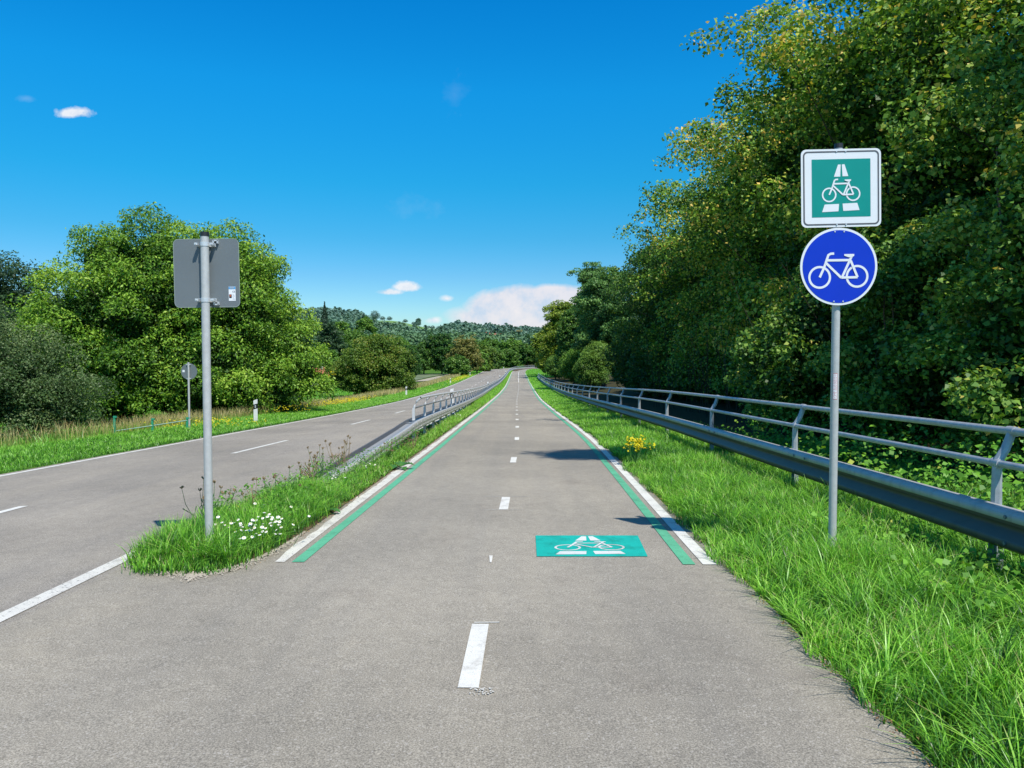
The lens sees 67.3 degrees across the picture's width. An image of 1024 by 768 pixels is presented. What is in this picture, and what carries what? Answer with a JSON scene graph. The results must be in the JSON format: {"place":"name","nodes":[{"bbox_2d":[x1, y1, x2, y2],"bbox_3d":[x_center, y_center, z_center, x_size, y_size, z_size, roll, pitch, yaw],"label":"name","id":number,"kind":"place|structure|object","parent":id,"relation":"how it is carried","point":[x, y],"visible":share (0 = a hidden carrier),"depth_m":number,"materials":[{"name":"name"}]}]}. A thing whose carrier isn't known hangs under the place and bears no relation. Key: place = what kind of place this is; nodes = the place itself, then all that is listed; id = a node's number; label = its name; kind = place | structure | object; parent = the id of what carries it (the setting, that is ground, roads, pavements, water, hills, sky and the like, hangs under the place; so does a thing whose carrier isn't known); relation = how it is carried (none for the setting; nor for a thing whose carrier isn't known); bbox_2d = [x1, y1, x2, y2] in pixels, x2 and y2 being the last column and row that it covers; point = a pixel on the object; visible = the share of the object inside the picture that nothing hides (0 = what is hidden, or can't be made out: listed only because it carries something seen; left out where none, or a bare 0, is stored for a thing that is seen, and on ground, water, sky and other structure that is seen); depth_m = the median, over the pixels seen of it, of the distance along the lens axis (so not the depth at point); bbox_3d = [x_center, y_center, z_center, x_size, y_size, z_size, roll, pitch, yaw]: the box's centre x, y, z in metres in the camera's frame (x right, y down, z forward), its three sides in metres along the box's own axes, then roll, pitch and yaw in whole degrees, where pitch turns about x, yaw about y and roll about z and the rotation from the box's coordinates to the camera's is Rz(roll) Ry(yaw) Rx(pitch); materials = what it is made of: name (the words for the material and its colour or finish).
{"place":"outdoors","nodes":[
{"label":"outdoors","id":0,"kind":"place"},
{"bbox_2d":[0,391,387,447],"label":"dry grass","id":1,"kind":"structure","parent":0,"point":[164,418],"depth_m":25.09,"materials":[{"name":"plant"}]},
{"bbox_2d":[0,391,430,473],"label":"verge grass","id":2,"kind":"structure","parent":0,"point":[195,431],"depth_m":19.68,"materials":[{"name":"green plant"}]},
{"bbox_2d":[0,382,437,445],"bbox_3d":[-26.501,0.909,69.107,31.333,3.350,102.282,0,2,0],"label":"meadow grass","id":3,"kind":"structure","parent":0,"point":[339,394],"depth_m":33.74,"materials":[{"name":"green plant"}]},
{"bbox_2d":[0,367,535,627],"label":"road","id":4,"kind":"structure","parent":0,"point":[66,528],"depth_m":10.40,"materials":[{"name":"grey asphalt"}]},
{"bbox_2d":[259,402,481,500],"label":"median grass","id":5,"kind":"structure","parent":0,"point":[443,427],"depth_m":12.20,"materials":[{"name":"green plant"}]},
{"bbox_2d":[362,370,474,394],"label":"dry grass","id":6,"kind":"structure","parent":0,"point":[427,383],"depth_m":106.05,"materials":[{"name":"beige plant"}]},
{"bbox_2d":[415,374,443,379],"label":"field","id":7,"kind":"structure","parent":0,"point":[421,376],"depth_m":181.46,"materials":[{"name":"green plant"}]},
{"bbox_2d":[0,368,935,767],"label":"cycle path","id":8,"kind":"structure","parent":0,"point":[652,636],"depth_m":4.15,"materials":[{"name":"grey asphalt"}]},
{"bbox_2d":[244,438,932,766],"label":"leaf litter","id":9,"kind":"object","parent":8,"relation":"on","point":[752,595],"visible":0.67,"depth_m":4.46,"materials":[{"name":"brown plant"}]},
{"bbox_2d":[469,370,512,405],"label":"median grass","id":10,"kind":"structure","parent":0,"point":[489,395],"depth_m":62.80,"materials":[{"name":"green plant"}]},
{"bbox_2d":[0,0,1021,327],"label":"sky","id":11,"kind":"structure","parent":0,"point":[436,162],"materials":[{"name":"blue"}]},
{"bbox_2d":[0,320,1023,767],"bbox_3d":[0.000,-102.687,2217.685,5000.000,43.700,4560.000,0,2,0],"label":"ground","id":12,"kind":"structure","parent":0,"point":[680,412],"depth_m":13.02,"materials":[{"name":"green plant"}]},
{"bbox_2d":[0,250,68,351],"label":"broadleaf tree","id":13,"kind":"object","parent":12,"relation":"on","point":[9,272],"visible":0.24,"depth_m":43.92,"materials":[{"name":"green plant"}]},
{"bbox_2d":[0,302,121,441],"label":"willow bush","id":14,"kind":"object","parent":12,"relation":"on","point":[48,395],"visible":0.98,"depth_m":23.04,"materials":[{"name":"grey plant"}]},
{"bbox_2d":[3,202,301,420],"bbox_3d":[-16.535,-3.176,35.812,13.754,10.290,8.606,0,2,0],"label":"walnut tree","id":15,"kind":"object","parent":12,"relation":"on","point":[125,319],"visible":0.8,"depth_m":33.99,"materials":[{"name":"green plant"}]},
{"bbox_2d":[71,373,304,422],"bbox_3d":[-15.596,0.647,36.822,11.410,2.708,4.104,0,2,0],"label":"shrub","id":16,"kind":"object","parent":12,"relation":"on","point":[276,403],"visible":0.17,"depth_m":36.08,"materials":[{"name":"green plant"}]},
{"bbox_2d":[181,362,196,428],"bbox_3d":[-10.100,0.421,24.041,0.509,2.198,0.077,0,2,0],"label":"round sign post","id":17,"kind":"object","parent":12,"relation":"on","point":[188,371],"visible":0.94,"depth_m":24.04,"materials":[{"name":"grey metal"}]},
{"bbox_2d":[127,417,264,429],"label":"yellow flowers","id":18,"kind":"object","parent":12,"relation":"on","point":[200,422],"visible":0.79,"depth_m":24.65,"materials":[{"name":"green plant"}]},
{"bbox_2d":[253,399,257,420],"bbox_3d":[-9.450,1.032,28.373,0.150,0.960,0.097,0,2,0],"label":"reflector post","id":19,"kind":"object","parent":12,"relation":"on","point":[255,406],"visible":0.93,"depth_m":28.33,"materials":[{"name":"white plastic"}]},
{"bbox_2d":[200,253,338,407],"bbox_3d":[-12.076,-2.489,37.812,7.495,8.275,6.582,0,2,0],"label":"walnut tree","id":20,"kind":"object","parent":12,"relation":"on","point":[308,358],"visible":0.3,"depth_m":36.85,"materials":[{"name":"green plant"}]},
{"bbox_2d":[316,301,328,343],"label":"spruce tree","id":21,"kind":"object","parent":12,"relation":"on","point":[324,318],"visible":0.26,"depth_m":298.68,"materials":[{"name":"green plant"}]},
{"bbox_2d":[323,349,339,366],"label":"hazel bush","id":22,"kind":"object","parent":12,"relation":"on","point":[334,355],"visible":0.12,"depth_m":149.06,"materials":[{"name":"green plant"}]},
{"bbox_2d":[315,321,348,356],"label":"dark tree","id":23,"kind":"object","parent":12,"relation":"on","point":[331,332],"visible":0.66,"depth_m":247.80,"materials":[{"name":"green plant"}]},
{"bbox_2d":[286,395,377,409],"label":"yellow flowers","id":24,"kind":"object","parent":12,"relation":"on","point":[349,400],"visible":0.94,"depth_m":46.13,"materials":[{"name":"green plant"}]},
{"bbox_2d":[334,321,350,336],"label":"broadleaf tree","id":25,"kind":"object","parent":12,"relation":"on","point":[343,326],"visible":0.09,"depth_m":328.58,"materials":[{"name":"green plant"}]},
{"bbox_2d":[341,328,367,351],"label":"broadleaf tree","id":26,"kind":"object","parent":12,"relation":"on","point":[350,336],"visible":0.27,"depth_m":296.47,"materials":[{"name":"green plant"}]},
{"bbox_2d":[193,368,533,571],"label":"median strip","id":27,"kind":"object","parent":12,"relation":"on","point":[343,502],"visible":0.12,"depth_m":9.20,"materials":[{"name":"soil"}]},
{"bbox_2d":[173,231,239,540],"bbox_3d":[-2.471,0.142,6.220,0.536,2.722,0.092,0,2,0],"label":"sign post","id":28,"kind":"object","parent":27,"relation":"on","point":[206,274],"visible":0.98,"depth_m":6.22,"materials":[{"name":"grey metal"}]},
{"bbox_2d":[180,476,235,518],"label":"wild carrot plant","id":29,"kind":"object","parent":27,"relation":"on","point":[222,492],"visible":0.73,"depth_m":7.43,"materials":[{"name":"green plant"}]},
{"bbox_2d":[145,531,305,581],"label":"gravel","id":30,"kind":"structure","parent":27,"relation":"on","point":[196,575],"depth_m":5.78,"materials":[{"name":"grey gravel"}]},
{"bbox_2d":[118,472,371,575],"bbox_3d":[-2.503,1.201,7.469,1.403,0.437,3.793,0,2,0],"label":"median grass","id":31,"kind":"structure","parent":27,"relation":"on","point":[154,562],"depth_m":6.28,"materials":[{"name":"green plant"}]},
{"bbox_2d":[224,475,275,508],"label":"wild carrot plant","id":32,"kind":"object","parent":27,"relation":"on","point":[256,479],"visible":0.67,"depth_m":7.81,"materials":[{"name":"brown plant"}]},
{"bbox_2d":[234,516,276,541],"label":"daisy plant","id":33,"kind":"object","parent":27,"relation":"on","point":[252,520],"visible":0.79,"depth_m":6.54,"materials":[{"name":"white plant"}]},
{"bbox_2d":[240,523,281,556],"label":"daisy plant","id":34,"kind":"object","parent":27,"relation":"on","point":[252,536],"visible":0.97,"depth_m":6.28,"materials":[{"name":"white plant"}]},
{"bbox_2d":[262,466,302,492],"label":"wild carrot plant","id":35,"kind":"object","parent":27,"relation":"on","point":[263,477],"visible":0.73,"depth_m":8.60,"materials":[{"name":"green plant"}]},
{"bbox_2d":[260,515,309,548],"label":"daisy plant","id":36,"kind":"object","parent":27,"relation":"on","point":[279,522],"visible":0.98,"depth_m":6.54,"materials":[{"name":"white plant"}]},
{"bbox_2d":[298,451,318,480],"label":"wild carrot plant","id":37,"kind":"object","parent":27,"relation":"on","point":[309,464],"visible":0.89,"depth_m":9.83,"materials":[{"name":"plant"}]},
{"bbox_2d":[201,428,425,526],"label":"weed leaves","id":38,"kind":"object","parent":27,"relation":"on","point":[320,474],"visible":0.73,"depth_m":8.94,"materials":[{"name":"green plant"}]},
{"bbox_2d":[307,443,346,476],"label":"wild carrot plant","id":39,"kind":"object","parent":27,"relation":"on","point":[321,466],"visible":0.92,"depth_m":10.42,"materials":[{"name":"green plant"}]},
{"bbox_2d":[324,435,351,466],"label":"wild carrot plant","id":40,"kind":"object","parent":27,"relation":"on","point":[341,455],"visible":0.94,"depth_m":11.24,"materials":[{"name":"brown plant"}]},
{"bbox_2d":[379,441,393,458],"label":"wild carrot plant","id":41,"kind":"object","parent":27,"relation":"on","point":[387,454],"visible":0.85,"depth_m":12.58,"materials":[{"name":"green plant"}]},
{"bbox_2d":[387,461,414,469],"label":"burdock plant","id":42,"kind":"object","parent":27,"relation":"on","point":[400,463],"visible":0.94,"depth_m":11.90,"materials":[{"name":"green plant"}]},
{"bbox_2d":[398,431,418,449],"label":"wild carrot plant","id":43,"kind":"object","parent":27,"relation":"on","point":[412,441],"visible":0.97,"depth_m":14.53,"materials":[{"name":"green plant"}]},
{"bbox_2d":[314,365,534,478],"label":"guardrail","id":44,"kind":"object","parent":27,"relation":"on","point":[424,419],"visible":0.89,"depth_m":17.25,"materials":[{"name":"metal"}]},
{"bbox_2d":[353,316,378,333],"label":"broadleaf tree","id":45,"kind":"object","parent":12,"relation":"on","point":[365,323],"visible":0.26,"depth_m":377.85,"materials":[{"name":"green plant"}]},
{"bbox_2d":[324,334,418,395],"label":"meadow bush","id":46,"kind":"object","parent":12,"relation":"on","point":[373,364],"visible":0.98,"depth_m":82.07,"materials":[{"name":"green plant"}]},
{"bbox_2d":[391,336,410,345],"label":"broadleaf tree","id":47,"kind":"object","parent":12,"relation":"on","point":[404,341],"visible":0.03,"depth_m":239.06,"materials":[{"name":"green plant"}]},
{"bbox_2d":[392,345,423,375],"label":"tree","id":48,"kind":"object","parent":12,"relation":"on","point":[418,369],"visible":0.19,"depth_m":85.32,"materials":[{"name":"green plant"}]},
{"bbox_2d":[288,306,541,346],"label":"hillside wood","id":49,"kind":"object","parent":12,"relation":"on","point":[414,334],"visible":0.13,"depth_m":575.11,"materials":[{"name":"green plant"}]},
{"bbox_2d":[413,340,438,373],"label":"broadleaf tree","id":50,"kind":"object","parent":12,"relation":"on","point":[428,363],"visible":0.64,"depth_m":187.84,"materials":[{"name":"green plant"}]},
{"bbox_2d":[425,333,453,373],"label":"dark tree","id":51,"kind":"object","parent":12,"relation":"on","point":[440,344],"visible":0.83,"depth_m":188.15,"materials":[{"name":"green plant"}]},
{"bbox_2d":[407,368,496,391],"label":"verge grass","id":52,"kind":"structure","parent":12,"relation":"on","point":[437,386],"depth_m":107.44,"materials":[{"name":"green plant"}]},
{"bbox_2d":[442,354,471,374],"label":"hazel bush","id":53,"kind":"object","parent":12,"relation":"on","point":[457,364],"visible":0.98,"depth_m":163.36,"materials":[{"name":"green plant"}]},
{"bbox_2d":[444,334,484,371],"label":"autumn tree","id":54,"kind":"object","parent":12,"relation":"on","point":[467,348],"visible":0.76,"depth_m":173.38,"materials":[{"name":"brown plant"}]},
{"bbox_2d":[473,347,489,372],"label":"broadleaf tree","id":55,"kind":"object","parent":12,"relation":"on","point":[485,357],"visible":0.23,"depth_m":183.88,"materials":[{"name":"green plant"}]},
{"bbox_2d":[478,337,501,348],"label":"broadleaf tree","id":56,"kind":"object","parent":12,"relation":"on","point":[494,343],"visible":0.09,"depth_m":297.49,"materials":[{"name":"green plant"}]},
{"bbox_2d":[480,344,500,370],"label":"broadleaf tree","id":57,"kind":"object","parent":12,"relation":"on","point":[492,353],"visible":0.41,"depth_m":203.51,"materials":[{"name":"green plant"}]},
{"bbox_2d":[491,347,506,368],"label":"broadleaf tree","id":58,"kind":"object","parent":12,"relation":"on","point":[501,359],"visible":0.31,"depth_m":233.29,"materials":[{"name":"green plant"}]},
{"bbox_2d":[497,338,521,350],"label":"broadleaf tree","id":59,"kind":"object","parent":12,"relation":"on","point":[511,343],"visible":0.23,"depth_m":288.30,"materials":[{"name":"green plant"}]},
{"bbox_2d":[503,349,521,367],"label":"broadleaf tree","id":60,"kind":"object","parent":12,"relation":"on","point":[512,356],"visible":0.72,"depth_m":259.44,"materials":[{"name":"green plant"}]},
{"bbox_2d":[516,342,537,365],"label":"broadleaf tree","id":61,"kind":"object","parent":12,"relation":"on","point":[525,351],"visible":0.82,"depth_m":282.72,"materials":[{"name":"green plant"}]},
{"bbox_2d":[530,331,546,372],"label":"field maple tree","id":62,"kind":"object","parent":12,"relation":"on","point":[539,363],"visible":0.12,"depth_m":150.76,"materials":[{"name":"green plant"}]},
{"bbox_2d":[525,368,560,390],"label":"verge grass","id":63,"kind":"structure","parent":12,"relation":"on","point":[537,384],"depth_m":128.43,"materials":[{"name":"green plant"}]},
{"bbox_2d":[543,355,563,379],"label":"hazel bush","id":64,"kind":"object","parent":12,"relation":"on","point":[550,368],"visible":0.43,"depth_m":122.74,"materials":[{"name":"green plant"}]},
{"bbox_2d":[535,300,573,367],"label":"field maple tree","id":65,"kind":"object","parent":12,"relation":"on","point":[549,330],"visible":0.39,"depth_m":135.94,"materials":[{"name":"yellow plant"}]},
{"bbox_2d":[553,306,580,371],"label":"field maple tree","id":66,"kind":"object","parent":12,"relation":"on","point":[567,327],"visible":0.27,"depth_m":109.86,"materials":[{"name":"green plant"}]},
{"bbox_2d":[556,349,581,386],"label":"hazel bush","id":67,"kind":"object","parent":12,"relation":"on","point":[569,359],"visible":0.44,"depth_m":84.78,"materials":[{"name":"green plant"}]},
{"bbox_2d":[572,340,615,392],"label":"hazel bush","id":68,"kind":"object","parent":12,"relation":"on","point":[594,371],"visible":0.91,"depth_m":64.97,"materials":[{"name":"green plant"}]},
{"bbox_2d":[572,283,622,383],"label":"robinia tree","id":69,"kind":"object","parent":12,"relation":"on","point":[575,332],"visible":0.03,"depth_m":87.33,"materials":[{"name":"green plant"}]},
{"bbox_2d":[566,261,638,388],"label":"robinia tree","id":70,"kind":"object","parent":12,"relation":"on","point":[592,281],"visible":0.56,"depth_m":72.12,"materials":[{"name":"green plant"}]},
{"bbox_2d":[599,225,676,396],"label":"maple tree","id":71,"kind":"object","parent":12,"relation":"on","point":[623,379],"visible":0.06,"depth_m":51.23,"materials":[{"name":"green plant"}]},
{"bbox_2d":[623,434,655,462],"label":"ragwort plant","id":72,"kind":"object","parent":12,"relation":"on","point":[638,442],"visible":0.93,"depth_m":12.25,"materials":[{"name":"yellow plant"}]},
{"bbox_2d":[607,226,705,399],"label":"maple tree","id":73,"kind":"object","parent":12,"relation":"on","point":[642,366],"visible":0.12,"depth_m":43.42,"materials":[{"name":"green plant"}]},
{"bbox_2d":[645,330,667,405],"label":"sapling stem","id":74,"kind":"object","parent":12,"relation":"on","point":[653,372],"visible":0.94,"depth_m":34.52,"materials":[{"name":"brown plant"}]},
{"bbox_2d":[665,332,680,406],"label":"sapling stem","id":75,"kind":"object","parent":12,"relation":"on","point":[672,376],"visible":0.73,"depth_m":32.13,"materials":[{"name":"brown plant"}]},
{"bbox_2d":[656,319,693,409],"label":"sapling stem","id":76,"kind":"object","parent":12,"relation":"on","point":[668,362],"visible":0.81,"depth_m":30.44,"materials":[{"name":"brown plant"}]},
{"bbox_2d":[613,159,759,402],"bbox_3d":[9.677,-5.068,36.916,9.279,11.983,10.746,0,2,0],"label":"maple tree","id":77,"kind":"object","parent":12,"relation":"on","point":[664,212],"visible":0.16,"depth_m":37.20,"materials":[{"name":"green plant"}]},
{"bbox_2d":[679,320,707,412],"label":"sapling stem","id":78,"kind":"object","parent":12,"relation":"on","point":[699,378],"visible":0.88,"depth_m":27.55,"materials":[{"name":"brown plant"}]},
{"bbox_2d":[678,323,712,411],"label":"sapling stem","id":79,"kind":"object","parent":12,"relation":"on","point":[690,379],"visible":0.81,"depth_m":28.84,"materials":[{"name":"brown plant"}]},
{"bbox_2d":[677,315,715,417],"bbox_3d":[5.907,-0.836,23.705,1.121,3.830,1.458,-1,2,-14],"label":"sapling stem","id":80,"kind":"object","parent":12,"relation":"on","point":[704,375],"visible":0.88,"depth_m":23.91,"materials":[{"name":"brown plant"}]},
{"bbox_2d":[536,390,867,467],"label":"verge grass","id":81,"kind":"structure","parent":12,"relation":"on","point":[611,430],"depth_m":16.37,"materials":[{"name":"green plant"}]},
{"bbox_2d":[693,316,718,413],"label":"sapling stem","id":82,"kind":"object","parent":12,"relation":"on","point":[702,372],"visible":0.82,"depth_m":26.12,"materials":[{"name":"brown plant"}]},
{"bbox_2d":[638,76,796,406],"bbox_3d":[9.833,-5.378,30.577,9.280,12.623,11.138,0,2,0],"label":"maple tree","id":83,"kind":"object","parent":12,"relation":"on","point":[697,260],"visible":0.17,"depth_m":29.70,"materials":[{"name":"green plant"}]},
{"bbox_2d":[719,299,745,419],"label":"sapling stem","id":84,"kind":"object","parent":12,"relation":"on","point":[724,370],"visible":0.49,"depth_m":22.57,"materials":[{"name":"brown plant"}]},
{"bbox_2d":[712,292,754,422],"bbox_3d":[6.273,-0.774,21.237,1.221,3.688,0.808,-1,2,-23],"label":"sapling stem","id":85,"kind":"object","parent":12,"relation":"on","point":[725,368],"visible":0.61,"depth_m":21.25,"materials":[{"name":"brown plant"}]},
{"bbox_2d":[729,261,806,431],"bbox_3d":[5.577,-0.749,16.555,0.970,3.692,1.549,-2,3,-42],"label":"sapling stem","id":86,"kind":"object","parent":12,"relation":"on","point":[780,300],"visible":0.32,"depth_m":16.67,"materials":[{"name":"brown plant"}]},
{"bbox_2d":[537,373,1023,569],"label":"guardrail","id":87,"kind":"object","parent":12,"relation":"on","point":[995,522],"visible":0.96,"depth_m":7.33,"materials":[{"name":"metal"}]},
{"bbox_2d":[722,262,871,436],"bbox_3d":[6.119,-0.735,16.109,3.306,3.997,4.507,0,2,0],"label":"ivy bush","id":88,"kind":"object","parent":12,"relation":"on","point":[783,351],"visible":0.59,"depth_m":15.30,"materials":[{"name":"green plant"}]},
{"bbox_2d":[661,0,934,397],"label":"maple tree","id":89,"kind":"object","parent":12,"relation":"on","point":[784,166],"visible":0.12,"depth_m":23.80,"materials":[{"name":"green plant"}]},
{"bbox_2d":[621,452,1023,767],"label":"verge grass","id":90,"kind":"structure","parent":12,"relation":"on","point":[1007,683],"depth_m":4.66,"materials":[{"name":"green plant"}]},
{"bbox_2d":[823,315,847,440],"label":"sapling stem","id":91,"kind":"object","parent":12,"relation":"on","point":[823,386],"visible":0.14,"depth_m":14.73,"materials":[{"name":"brown plant"}]},
{"bbox_2d":[800,143,880,549],"bbox_3d":[2.502,-0.181,5.936,0.618,3.313,0.094,0,2,0],"label":"bicycle sign post","id":92,"kind":"object","parent":12,"relation":"on","point":[840,187],"visible":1,"depth_m":5.86,"materials":[{"name":"grey metal"}]},
{"bbox_2d":[781,230,913,449],"bbox_3d":[5.931,-0.719,13.482,0.677,3.696,2.305,-2,3,-42],"label":"sapling stem","id":93,"kind":"object","parent":12,"relation":"on","point":[827,334],"visible":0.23,"depth_m":14.02,"materials":[{"name":"brown plant"}]},
{"bbox_2d":[679,0,1023,428],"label":"maple tree","id":94,"kind":"object","parent":12,"relation":"on","point":[911,15],"visible":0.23,"depth_m":17.46,"materials":[{"name":"green plant"}]},
{"bbox_2d":[743,524,976,586],"bbox_3d":[2.493,1.231,5.683,1.618,0.364,1.343,1,2,21],"label":"grass tuft","id":95,"kind":"object","parent":12,"relation":"on","point":[850,549],"visible":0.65,"depth_m":5.54,"materials":[{"name":"green plant"}]},
{"bbox_2d":[698,394,1023,575],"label":"bramble undergrowth","id":96,"kind":"object","parent":12,"relation":"on","point":[1018,485],"visible":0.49,"depth_m":9.50,"materials":[{"name":"green plant"}]},
{"bbox_2d":[801,204,990,461],"bbox_3d":[6.359,-0.782,12.525,3.250,4.180,4.102,0,2,0],"label":"ivy bush","id":97,"kind":"object","parent":12,"relation":"on","point":[891,301],"visible":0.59,"depth_m":11.86,"materials":[{"name":"green plant"}]},
{"bbox_2d":[807,511,1023,626],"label":"clover leaves","id":98,"kind":"object","parent":12,"relation":"on","point":[969,568],"visible":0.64,"depth_m":5.14,"materials":[{"name":"green plant"}]},
{"bbox_2d":[852,0,1023,376],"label":"hazel tree","id":99,"kind":"object","parent":12,"relation":"on","point":[1015,25],"visible":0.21,"depth_m":13.88,"materials":[{"name":"green plant"}]},
{"bbox_2d":[888,33,1023,480],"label":"ivy bush","id":100,"kind":"object","parent":12,"relation":"on","point":[994,360],"visible":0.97,"depth_m":9.41,"materials":[{"name":"green plant"}]},
{"bbox_3d":[-9.982,1.270,23.667,0.095,0.500,0.050,0,2,0],"label":"green stake","id":101,"kind":"object","parent":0,"visible":0},
{"bbox_2d":[117,420,186,430],"bbox_3d":[-10.600,1.224,22.665,0.032,0.158,2.334,1,3,31],"label":"pipe","id":102,"kind":"object","parent":101,"relation":"on","point":[154,425],"visible":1,"depth_m":22.74,"materials":[{"name":"metal"}]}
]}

